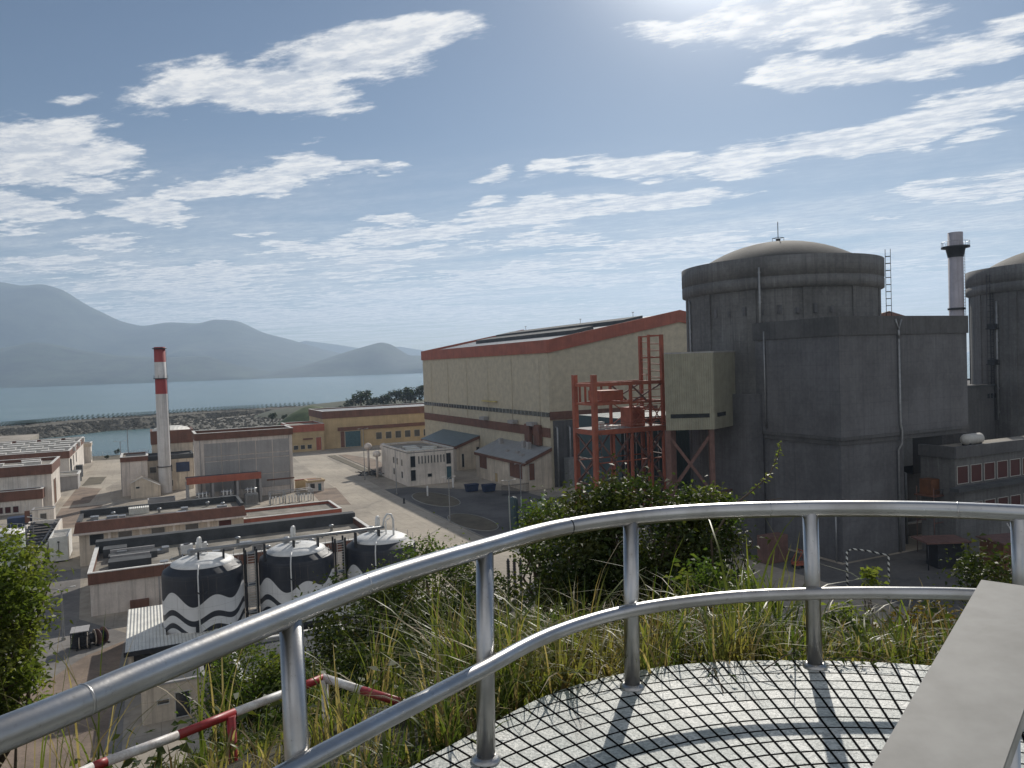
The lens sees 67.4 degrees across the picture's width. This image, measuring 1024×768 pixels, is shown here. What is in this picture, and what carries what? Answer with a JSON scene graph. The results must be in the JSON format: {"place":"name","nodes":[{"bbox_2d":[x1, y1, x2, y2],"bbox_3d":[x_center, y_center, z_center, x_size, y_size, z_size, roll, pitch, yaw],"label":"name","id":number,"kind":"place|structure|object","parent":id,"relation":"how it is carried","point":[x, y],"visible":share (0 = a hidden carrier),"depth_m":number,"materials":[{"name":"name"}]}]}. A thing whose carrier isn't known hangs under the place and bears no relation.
{"place":"outdoors","nodes":[
{"label":"outdoors","id":0,"kind":"place"},
{"bbox_2d":[1,641,123,767],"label":"soil","id":1,"kind":"structure","parent":0,"point":[84,669],"depth_m":83.52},
{"bbox_2d":[6,569,127,755],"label":"road","id":2,"kind":"structure","parent":0,"point":[71,600],"depth_m":112.99,"materials":[{"name":"asphalt"}]},
{"bbox_2d":[70,625,89,648],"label":"cage trailer","id":3,"kind":"object","parent":2,"relation":"on","point":[80,633],"visible":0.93,"depth_m":107.80,"materials":[{"name":"metal"}]},
{"bbox_2d":[56,504,102,527],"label":"soil","id":4,"kind":"structure","parent":0,"point":[69,516],"depth_m":216.53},
{"bbox_2d":[62,487,100,506],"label":"soil","id":5,"kind":"structure","parent":0,"point":[81,495],"depth_m":249.11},
{"bbox_2d":[56,460,120,542],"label":"pavement","id":6,"kind":"structure","parent":0,"point":[110,470],"depth_m":282.17,"materials":[{"name":"concrete"}]},
{"bbox_2d":[0,342,270,387],"bbox_3d":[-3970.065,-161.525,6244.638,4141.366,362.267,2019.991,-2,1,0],"label":"hills","id":7,"kind":"structure","parent":0,"point":[33,364],"depth_m":5875.55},
{"bbox_2d":[0,282,340,371],"bbox_3d":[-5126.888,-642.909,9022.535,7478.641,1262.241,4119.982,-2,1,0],"label":"hills","id":8,"kind":"structure","parent":0,"point":[40,313],"depth_m":8609.33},
{"bbox_2d":[276,405,322,425],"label":"grass mound","id":9,"kind":"object","parent":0,"point":[301,414],"depth_m":543.90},
{"bbox_2d":[311,488,350,504],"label":"soil","id":10,"kind":"structure","parent":0,"point":[335,496],"depth_m":232.80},
{"bbox_2d":[252,343,422,378],"bbox_3d":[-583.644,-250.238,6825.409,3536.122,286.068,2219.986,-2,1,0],"label":"hills","id":11,"kind":"structure","parent":0,"point":[379,358],"depth_m":6396.57,"materials":[{"name":"grey"}]},
{"bbox_2d":[254,399,423,418],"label":"headland","id":12,"kind":"structure","parent":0,"point":[284,411],"depth_m":675.86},
{"bbox_2d":[300,341,422,355],"bbox_3d":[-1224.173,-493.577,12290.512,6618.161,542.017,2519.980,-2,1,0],"label":"hills","id":13,"kind":"structure","parent":0,"point":[343,349],"depth_m":12320.13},
{"bbox_2d":[293,453,617,620],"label":"road","id":14,"kind":"structure","parent":0,"point":[380,502],"depth_m":203.49,"materials":[{"name":"concrete"}]},
{"bbox_2d":[0,414,955,767],"bbox_3d":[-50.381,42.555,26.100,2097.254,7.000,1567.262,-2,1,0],"label":"ground","id":15,"kind":"structure","parent":0,"point":[118,622],"depth_m":146.35,"materials":[{"name":"concrete"}]},
{"bbox_2d":[0,523,26,571],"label":"storage tank","id":16,"kind":"object","parent":15,"relation":"on","point":[8,532],"visible":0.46,"depth_m":149.92,"materials":[{"name":"white paint"}]},
{"bbox_2d":[0,486,44,515],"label":"plant building","id":17,"kind":"structure","parent":15,"relation":"on","point":[17,501],"depth_m":220.55,"materials":[{"name":"concrete"}]},
{"bbox_2d":[0,456,60,506],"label":"plant building","id":18,"kind":"structure","parent":15,"relation":"on","point":[29,472],"depth_m":226.87,"materials":[{"name":"beige paint"}]},
{"bbox_2d":[7,506,55,527],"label":"switch house","id":19,"kind":"structure","parent":15,"relation":"on","point":[47,512],"depth_m":196.19,"materials":[{"name":"white concrete"}]},
{"bbox_2d":[0,437,84,480],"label":"plant building","id":20,"kind":"structure","parent":15,"relation":"on","point":[69,451],"depth_m":295.11,"materials":[{"name":"white concrete"}]},
{"bbox_2d":[23,516,62,563],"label":"filter pit","id":21,"kind":"object","parent":15,"relation":"on","point":[42,532],"visible":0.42,"depth_m":180.23,"materials":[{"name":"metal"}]},
{"bbox_2d":[49,528,71,561],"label":"open container","id":22,"kind":"object","parent":15,"relation":"on","point":[60,540],"visible":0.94,"depth_m":160.47,"materials":[{"name":"white paint"}]},
{"bbox_2d":[60,470,80,489],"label":"plant building","id":23,"kind":"structure","parent":15,"relation":"on","point":[69,480],"depth_m":265.64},
{"bbox_2d":[120,451,147,496],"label":"pump house","id":24,"kind":"structure","parent":15,"relation":"on","point":[133,465],"depth_m":246.78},
{"bbox_2d":[0,409,282,438],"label":"rocks","id":25,"kind":"object","parent":15,"relation":"on","point":[109,422],"visible":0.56,"depth_m":620.58,"materials":[{"name":"stone"}]},
{"bbox_2d":[130,475,160,498],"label":"gabled hut","id":26,"kind":"object","parent":15,"relation":"on","point":[142,486],"visible":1,"depth_m":242.13,"materials":[{"name":"beige concrete"}]},
{"bbox_2d":[72,495,247,566],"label":"long shed","id":27,"kind":"structure","parent":15,"relation":"on","point":[92,526],"depth_m":164.09,"materials":[{"name":"concrete"}]},
{"bbox_2d":[152,347,172,492],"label":"chimney","id":28,"kind":"object","parent":15,"relation":"on","point":[164,466],"visible":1,"depth_m":249.91,"materials":[{"name":"paint"}]},
{"bbox_2d":[147,450,193,489],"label":"pump house","id":29,"kind":"structure","parent":15,"relation":"on","point":[182,464],"depth_m":256.29,"materials":[{"name":"concrete"}]},
{"bbox_2d":[150,425,193,475],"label":"pump house","id":30,"kind":"structure","parent":15,"relation":"on","point":[181,438],"depth_m":266.49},
{"bbox_2d":[141,665,205,725],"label":"gate house","id":31,"kind":"structure","parent":15,"relation":"on","point":[163,710],"depth_m":84.96,"materials":[{"name":"concrete"}]},
{"bbox_2d":[174,689,190,717],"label":"door","id":32,"kind":"structure","parent":31,"relation":"in","point":[179,708],"depth_m":85.43,"materials":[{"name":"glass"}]},
{"bbox_2d":[161,536,245,634],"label":"storage tank","id":33,"kind":"object","parent":15,"relation":"on","point":[206,590],"visible":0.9,"depth_m":101.70,"materials":[{"name":"metal"}]},
{"bbox_2d":[185,471,261,501],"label":"transformer bay","id":34,"kind":"object","parent":15,"relation":"on","point":[234,477],"visible":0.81,"depth_m":223.29,"materials":[{"name":"metal"}]},
{"bbox_2d":[170,415,281,446],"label":"rubble apron","id":35,"kind":"object","parent":15,"relation":"on","point":[228,425],"visible":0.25,"depth_m":590.65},
{"bbox_2d":[87,511,368,616],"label":"long shed","id":36,"kind":"structure","parent":15,"relation":"on","point":[124,574],"depth_m":139.50,"materials":[{"name":"concrete"}]},
{"bbox_2d":[192,425,293,497],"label":"electrical building","id":37,"kind":"structure","parent":15,"relation":"on","point":[266,452],"depth_m":236.91,"materials":[{"name":"concrete"}]},
{"bbox_2d":[243,546,259,617],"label":"access tower","id":38,"kind":"structure","parent":15,"relation":"on","point":[248,584],"depth_m":108.47,"materials":[{"name":"metal"}]},
{"bbox_2d":[244,487,259,505],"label":"transformer","id":39,"kind":"object","parent":15,"relation":"on","point":[251,498],"visible":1,"depth_m":222.01,"materials":[{"name":"metal"}]},
{"bbox_2d":[124,597,420,670],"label":"canopy","id":40,"kind":"object","parent":15,"relation":"on","point":[145,624],"visible":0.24,"depth_m":100.31,"materials":[{"name":"metal"}]},
{"bbox_2d":[269,487,313,504],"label":"switchgear rack","id":41,"kind":"object","parent":15,"relation":"on","point":[298,495],"visible":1,"depth_m":224.18,"materials":[{"name":"metal"}]},
{"bbox_2d":[190,513,394,562],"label":"pipe bridge","id":42,"kind":"structure","parent":15,"relation":"on","point":[293,539],"depth_m":109.20,"materials":[{"name":"metal"}]},
{"bbox_2d":[244,500,341,522],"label":"long shed","id":43,"kind":"structure","parent":15,"relation":"on","point":[290,511],"depth_m":182.68,"materials":[{"name":"concrete"}]},
{"bbox_2d":[230,624,357,726],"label":"pump shed","id":44,"kind":"structure","parent":15,"relation":"on","point":[269,641],"depth_m":93.25,"materials":[{"name":"concrete"}]},
{"bbox_2d":[258,525,334,633],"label":"storage tank","id":45,"kind":"object","parent":15,"relation":"on","point":[286,568],"visible":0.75,"depth_m":107.08,"materials":[{"name":"metal"}]},
{"bbox_2d":[281,421,324,451],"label":"workshop hall","id":46,"kind":"structure","parent":15,"relation":"on","point":[307,435],"depth_m":366.39,"materials":[{"name":"concrete"}]},
{"bbox_2d":[304,478,324,491],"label":"guard hut","id":47,"kind":"object","parent":15,"relation":"on","point":[315,484],"visible":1,"depth_m":243.39,"materials":[{"name":"white concrete"}]},
{"bbox_2d":[331,535,348,622],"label":"access tower","id":48,"kind":"structure","parent":15,"relation":"on","point":[343,551],"depth_m":113.93,"materials":[{"name":"metal"}]},
{"bbox_2d":[339,454,381,472],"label":"kerb","id":49,"kind":"structure","parent":15,"relation":"on","point":[358,460],"depth_m":317.32,"materials":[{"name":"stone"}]},
{"bbox_2d":[308,403,424,448],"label":"workshop hall","id":50,"kind":"structure","parent":15,"relation":"on","point":[389,423],"depth_m":384.74,"materials":[{"name":"metal"}]},
{"bbox_2d":[345,430,360,446],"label":"door","id":51,"kind":"structure","parent":50,"relation":"in","point":[352,438],"depth_m":379.34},
{"bbox_2d":[346,516,415,630],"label":"storage tank","id":52,"kind":"object","parent":15,"relation":"on","point":[369,550],"visible":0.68,"depth_m":112.62,"materials":[{"name":"metal"}]},
{"bbox_2d":[381,440,453,485],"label":"office block","id":53,"kind":"structure","parent":15,"relation":"on","point":[417,463],"depth_m":251.97,"materials":[{"name":"white concrete"}]},
{"bbox_2d":[421,429,479,470],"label":"annex","id":54,"kind":"object","parent":15,"relation":"on","point":[465,445],"visible":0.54,"depth_m":284.05,"materials":[{"name":"metal"}]},
{"bbox_2d":[474,438,552,490],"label":"annex","id":55,"kind":"object","parent":15,"relation":"on","point":[498,460],"visible":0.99,"depth_m":239.88,"materials":[{"name":"metal"}]},
{"bbox_2d":[385,487,693,571],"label":"asphalt yard","id":56,"kind":"structure","parent":15,"relation":"on","point":[493,506],"depth_m":211.12,"materials":[{"name":"asphalt"}]},
{"bbox_2d":[412,492,459,506],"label":"kerb","id":57,"kind":"structure","parent":56,"relation":"on","point":[436,499],"depth_m":220.29,"materials":[{"name":"concrete"}]},
{"bbox_2d":[447,513,498,530],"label":"kerb","id":58,"kind":"structure","parent":56,"relation":"on","point":[473,522],"depth_m":186.40,"materials":[{"name":"concrete"}]},
{"bbox_2d":[508,496,518,530],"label":"stock tank","id":59,"kind":"object","parent":56,"relation":"on","point":[514,502],"visible":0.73,"depth_m":175.85,"materials":[{"name":"metal"}]},
{"bbox_2d":[421,310,686,487],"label":"turbine hall","id":60,"kind":"structure","parent":15,"relation":"on","point":[515,385],"depth_m":251.90,"materials":[{"name":"metal"}]},
{"bbox_2d":[571,334,666,540],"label":"steel gantry","id":61,"kind":"object","parent":15,"relation":"on","point":[633,419],"visible":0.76,"depth_m":168.22,"materials":[{"name":"metal"}]},
{"bbox_2d":[579,410,690,508],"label":"clad annex","id":62,"kind":"object","parent":15,"relation":"on","point":[682,439],"visible":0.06,"depth_m":188.05,"materials":[{"name":"metal"}]},
{"bbox_2d":[664,351,735,543],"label":"hatch housing","id":63,"kind":"object","parent":15,"relation":"on","point":[700,389],"visible":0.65,"depth_m":152.69,"materials":[{"name":"concrete"}]},
{"bbox_2d":[548,496,1008,620],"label":"asphalt yard","id":64,"kind":"structure","parent":15,"relation":"on","point":[909,569],"depth_m":132.79,"materials":[{"name":"asphalt"}]},
{"bbox_2d":[757,532,787,563],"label":"steel container","id":65,"kind":"object","parent":64,"relation":"on","point":[764,551],"visible":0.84,"depth_m":141.07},
{"bbox_2d":[914,477,943,551],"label":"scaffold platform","id":66,"kind":"structure","parent":64,"relation":"on","point":[929,487],"depth_m":143.56,"materials":[{"name":"brown metal"}]},
{"bbox_2d":[911,535,971,570],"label":"kiosk","id":67,"kind":"object","parent":64,"relation":"on","point":[937,546],"visible":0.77,"depth_m":133.68,"materials":[{"name":"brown metal"}]},
{"bbox_2d":[975,533,1011,579],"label":"storage shed","id":68,"kind":"structure","parent":64,"relation":"on","point":[1003,539],"depth_m":128.28,"materials":[{"name":"grey paint"}]},
{"bbox_2d":[681,222,891,529],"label":"reactor building","id":69,"kind":"structure","parent":15,"relation":"on","point":[730,298],"depth_m":157.92,"materials":[{"name":"concrete"}]},
{"bbox_2d":[714,316,968,562],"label":"auxiliary building","id":70,"kind":"structure","parent":15,"relation":"on","point":[851,408],"depth_m":146.12,"materials":[{"name":"concrete"}]},
{"bbox_2d":[941,231,969,315],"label":"vent stack","id":71,"kind":"object","parent":15,"relation":"on","point":[956,247],"visible":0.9,"depth_m":197.03,"materials":[{"name":"paint"}]},
{"bbox_2d":[942,378,995,444],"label":"auxiliary building","id":72,"kind":"structure","parent":15,"relation":"on","point":[981,410],"depth_m":193.26,"materials":[{"name":"concrete"}]},
{"bbox_2d":[918,436,1023,554],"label":"service building","id":73,"kind":"structure","parent":15,"relation":"on","point":[989,471],"depth_m":144.37,"materials":[{"name":"concrete"}]},
{"bbox_2d":[960,433,984,445],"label":"roof tank","id":74,"kind":"object","parent":73,"relation":"on","point":[972,438],"visible":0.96,"depth_m":147.09,"materials":[{"name":"metal"}]},
{"bbox_2d":[965,252,1023,438],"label":"reactor building","id":75,"kind":"structure","parent":15,"relation":"on","point":[995,294],"depth_m":193.21,"materials":[{"name":"concrete"}]},
{"bbox_2d":[0,352,969,455],"bbox_3d":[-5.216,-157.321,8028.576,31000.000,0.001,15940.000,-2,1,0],"label":"sea","id":76,"kind":"structure","parent":0,"point":[33,403],"depth_m":1547.56,"materials":[{"name":"liquid"}]},
{"bbox_2d":[0,406,297,437],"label":"breakwater","id":77,"kind":"object","parent":76,"relation":"in","point":[111,418],"visible":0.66,"depth_m":645.57,"materials":[{"name":"stone"}]},
{"bbox_2d":[0,0,1023,351],"label":"sky","id":78,"kind":"structure","parent":0,"point":[424,175],"materials":[{"name":"blue"}]},
{"bbox_2d":[133,543,962,767],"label":"hillside","id":79,"kind":"structure","parent":0,"point":[238,763],"depth_m":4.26,"materials":[{"name":"plant"}]},
{"bbox_2d":[0,522,73,767],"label":"broadleaf tree","id":80,"kind":"object","parent":79,"relation":"on","point":[23,598],"visible":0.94,"depth_m":8.87,"materials":[{"name":"green plant"}]},
{"bbox_2d":[0,613,144,767],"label":"grass clump","id":81,"kind":"object","parent":79,"relation":"on","point":[41,760],"visible":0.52,"depth_m":5.08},
{"bbox_2d":[1,613,219,767],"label":"grass clump","id":82,"kind":"object","parent":79,"relation":"on","point":[99,746],"visible":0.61,"depth_m":4.89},
{"bbox_2d":[98,606,365,764],"bbox_3d":[-1.775,1.988,4.973,1.690,0.992,1.029,-3,2,-28],"label":"grass clump","id":83,"kind":"object","parent":79,"relation":"on","point":[214,727],"visible":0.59,"depth_m":4.93,"materials":[{"name":"plant"}]},
{"bbox_2d":[174,622,321,743],"bbox_3d":[-3.572,5.085,11.693,2.323,2.716,3.122,-3,2,-41],"label":"shrub","id":84,"kind":"object","parent":79,"relation":"on","point":[263,678],"visible":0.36,"depth_m":11.85,"materials":[{"name":"green plant"}]},
{"bbox_2d":[80,674,470,767],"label":"pipe barrier","id":85,"kind":"object","parent":79,"relation":"on","point":[229,716],"visible":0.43,"depth_m":4.48,"materials":[{"name":"metal"}]},
{"bbox_2d":[265,646,408,746],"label":"grass clump","id":86,"kind":"object","parent":79,"relation":"on","point":[339,719],"visible":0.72,"depth_m":4.37,"materials":[{"name":"plant"}]},
{"bbox_2d":[264,615,444,725],"bbox_3d":[-1.224,2.865,7.003,2.264,1.264,1.717,-2,1,0],"label":"shrub","id":87,"kind":"object","parent":79,"relation":"on","point":[352,662],"visible":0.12,"depth_m":7.25,"materials":[{"name":"green plant"}]},
{"bbox_2d":[267,586,448,709],"bbox_3d":[-1.053,1.975,5.552,1.530,1.014,1.038,-3,2,-37],"label":"grass clump","id":88,"kind":"object","parent":79,"relation":"on","point":[383,678],"visible":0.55,"depth_m":5.69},
{"bbox_2d":[278,545,542,691],"bbox_3d":[-1.235,3.953,10.543,3.536,3.088,3.020,-2,1,0],"label":"shrub","id":89,"kind":"object","parent":79,"relation":"on","point":[396,594],"visible":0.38,"depth_m":10.28,"materials":[{"name":"green plant"}]},
{"bbox_2d":[350,512,475,616],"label":"shrub","id":90,"kind":"object","parent":79,"relation":"on","point":[426,549],"visible":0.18,"depth_m":13.07,"materials":[{"name":"green plant"}]},
{"bbox_2d":[345,568,498,691],"bbox_3d":[-0.424,1.690,5.166,1.367,0.914,1.165,-3,2,-26],"label":"grass clump","id":91,"kind":"object","parent":79,"relation":"on","point":[431,651],"visible":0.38,"depth_m":5.25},
{"bbox_2d":[388,655,470,750],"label":"grass clump","id":92,"kind":"object","parent":79,"relation":"on","point":[412,734],"visible":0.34,"depth_m":4.04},
{"bbox_2d":[404,586,569,702],"bbox_3d":[-0.137,1.641,4.850,1.234,0.673,1.009,-2,2,-18],"label":"grass clump","id":93,"kind":"object","parent":79,"relation":"on","point":[452,650],"visible":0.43,"depth_m":4.75,"materials":[{"name":"plant"}]},
{"bbox_2d":[16,600,961,767],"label":"ground cover","id":94,"kind":"object","parent":79,"relation":"on","point":[160,751],"visible":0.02,"depth_m":5.20,"materials":[{"name":"green plant"}]},
{"bbox_2d":[496,486,576,621],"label":"shrub","id":95,"kind":"object","parent":79,"relation":"on","point":[538,513],"visible":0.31,"depth_m":11.01,"materials":[{"name":"green plant"}]},
{"bbox_2d":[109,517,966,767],"bbox_3d":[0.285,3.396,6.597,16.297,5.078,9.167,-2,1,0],"label":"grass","id":96,"kind":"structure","parent":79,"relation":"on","point":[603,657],"depth_m":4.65,"materials":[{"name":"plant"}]},
{"bbox_2d":[468,601,608,644],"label":"shrub","id":97,"kind":"object","parent":79,"relation":"on","point":[552,616],"visible":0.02,"depth_m":6.88,"materials":[{"name":"green plant"}]},
{"bbox_2d":[511,453,770,638],"bbox_3d":[1.582,2.634,9.363,3.290,3.528,2.500,-2,1,0],"label":"shrub","id":98,"kind":"object","parent":79,"relation":"on","point":[592,549],"visible":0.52,"depth_m":9.22,"materials":[{"name":"green plant"}]},
{"bbox_2d":[569,608,750,666],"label":"shrub","id":99,"kind":"object","parent":79,"relation":"on","point":[677,611],"visible":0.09,"depth_m":5.28,"materials":[{"name":"green plant"}]},
{"bbox_2d":[654,547,761,622],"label":"shrub","id":100,"kind":"object","parent":79,"relation":"on","point":[704,573],"visible":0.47,"depth_m":6.59,"materials":[{"name":"green plant"}]},
{"bbox_2d":[410,660,1023,767],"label":"deck","id":101,"kind":"structure","parent":79,"relation":"on","point":[783,715],"depth_m":3.71,"materials":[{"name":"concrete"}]},
{"bbox_2d":[0,501,1023,767],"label":"guard railing","id":102,"kind":"object","parent":101,"relation":"on","point":[64,709],"visible":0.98,"depth_m":3.48,"materials":[{"name":"silver metal"}]},
{"bbox_2d":[823,649,891,669],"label":"weed sprig","id":103,"kind":"object","parent":101,"relation":"on","point":[842,659],"visible":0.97,"depth_m":4.31,"materials":[{"name":"green plant"}]},
{"bbox_2d":[871,580,1023,767],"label":"sign board","id":104,"kind":"object","parent":101,"relation":"on","point":[964,708],"visible":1,"depth_m":1.08,"materials":[{"name":"grey paint"}]},
{"bbox_2d":[700,480,752,584],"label":"shoot","id":105,"kind":"object","parent":79,"relation":"on","point":[725,496],"visible":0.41,"depth_m":9.62,"materials":[{"name":"green plant"}]},
{"bbox_2d":[710,441,783,591],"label":"twig","id":106,"kind":"object","parent":79,"relation":"on","point":[723,520],"visible":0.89,"depth_m":9.04,"materials":[{"name":"green plant"}]},
{"bbox_2d":[734,532,799,653],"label":"grass clump","id":107,"kind":"object","parent":79,"relation":"on","point":[772,610],"visible":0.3,"depth_m":5.63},
{"bbox_2d":[801,599,892,650],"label":"shrub","id":108,"kind":"object","parent":79,"relation":"on","point":[843,609],"visible":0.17,"depth_m":5.64,"materials":[{"name":"green plant"}]},
{"bbox_2d":[855,565,889,628],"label":"shrub","id":109,"kind":"object","parent":79,"relation":"on","point":[870,573],"visible":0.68,"depth_m":7.03,"materials":[{"name":"green plant"}]},
{"bbox_2d":[867,599,961,660],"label":"shrub","id":110,"kind":"object","parent":79,"relation":"on","point":[876,624],"visible":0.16,"depth_m":5.87,"materials":[{"name":"green plant"}]},
{"bbox_2d":[927,532,1011,614],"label":"shrub","id":111,"kind":"object","parent":79,"relation":"on","point":[973,571],"visible":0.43,"depth_m":8.52,"materials":[{"name":"green plant"}]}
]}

